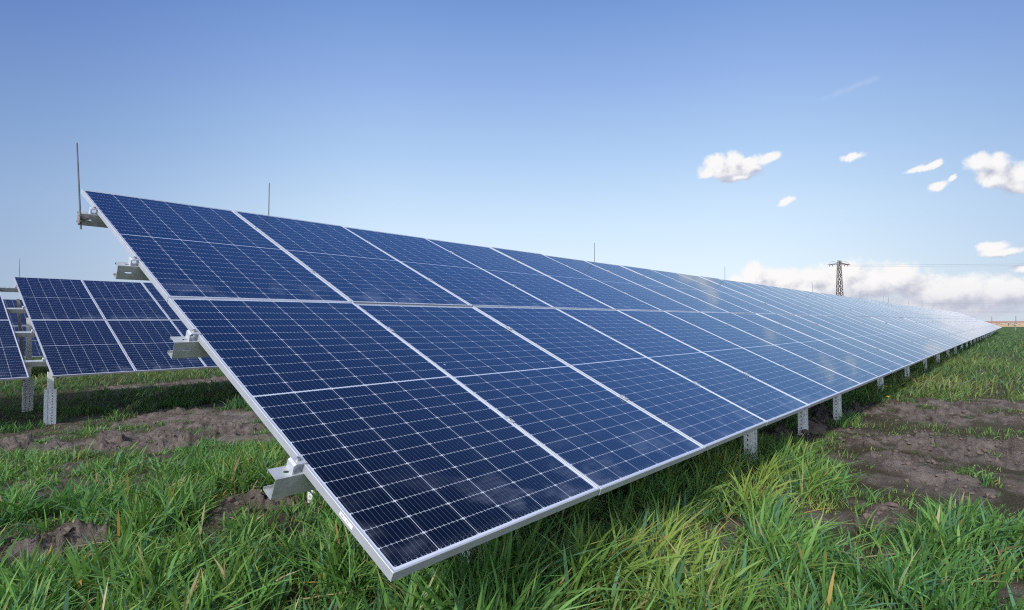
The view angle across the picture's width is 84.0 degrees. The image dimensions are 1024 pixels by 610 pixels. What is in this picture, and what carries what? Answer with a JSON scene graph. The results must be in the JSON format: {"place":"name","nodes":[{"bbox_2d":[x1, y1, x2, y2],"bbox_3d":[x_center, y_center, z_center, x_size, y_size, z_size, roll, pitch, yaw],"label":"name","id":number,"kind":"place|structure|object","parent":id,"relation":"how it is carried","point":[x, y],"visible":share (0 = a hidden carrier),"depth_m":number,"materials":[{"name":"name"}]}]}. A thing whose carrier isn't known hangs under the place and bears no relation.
{"place":"outdoors","nodes":[
{"label":"outdoors","id":0,"kind":"place"},
{"bbox_2d":[0,321,1023,609],"bbox_3d":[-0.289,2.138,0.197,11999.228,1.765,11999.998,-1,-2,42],"label":"ground","id":1,"kind":"structure","parent":0,"point":[946,447],"depth_m":6.18,"materials":[{"name":"brown soil"}]},
{"bbox_2d":[0,292,28,380],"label":"solar array","id":2,"kind":"object","parent":1,"relation":"on","point":[12,366],"visible":1,"depth_m":9.59,"materials":[{"name":"blue"}]},
{"bbox_2d":[3,299,43,357],"bbox_3d":[-16.679,1.129,18.119,4.186,2.786,9.741,-1,-2,42],"label":"solar array","id":3,"kind":"object","parent":1,"relation":"on","point":[13,318],"depth_m":18.70,"materials":[{"name":"blue"}]},
{"bbox_2d":[0,262,218,424],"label":"solar array","id":4,"kind":"object","parent":1,"relation":"on","point":[88,327],"visible":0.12,"depth_m":11.23,"materials":[{"name":"blue"}]},
{"bbox_2d":[0,330,1023,609],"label":"grass","id":5,"kind":"structure","parent":1,"relation":"on","point":[788,558],"depth_m":3.25,"materials":[{"name":"green plant"}]},
{"bbox_2d":[11,376,1023,570],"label":"earth clods","id":6,"kind":"object","parent":1,"relation":"on","point":[819,428],"visible":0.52,"depth_m":6.54,"materials":[{"name":"brown soil"}]},
{"bbox_2d":[76,143,1001,581],"bbox_3d":[27.357,1.124,36.120,4.233,3.070,88.445,-1,-2,42],"label":"solar array","id":7,"kind":"object","parent":1,"relation":"on","point":[416,403],"visible":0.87,"depth_m":3.93,"materials":[{"name":"blue"}]},
{"bbox_2d":[829,260,849,295],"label":"power pylon","id":8,"kind":"object","parent":1,"relation":"on","point":[839,268],"visible":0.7,"depth_m":199.73,"materials":[{"name":"metal"}]},
{"bbox_2d":[0,0,1023,320],"label":"sky","id":9,"kind":"structure","parent":0,"point":[775,143],"materials":[{"name":"blue"}]}
]}

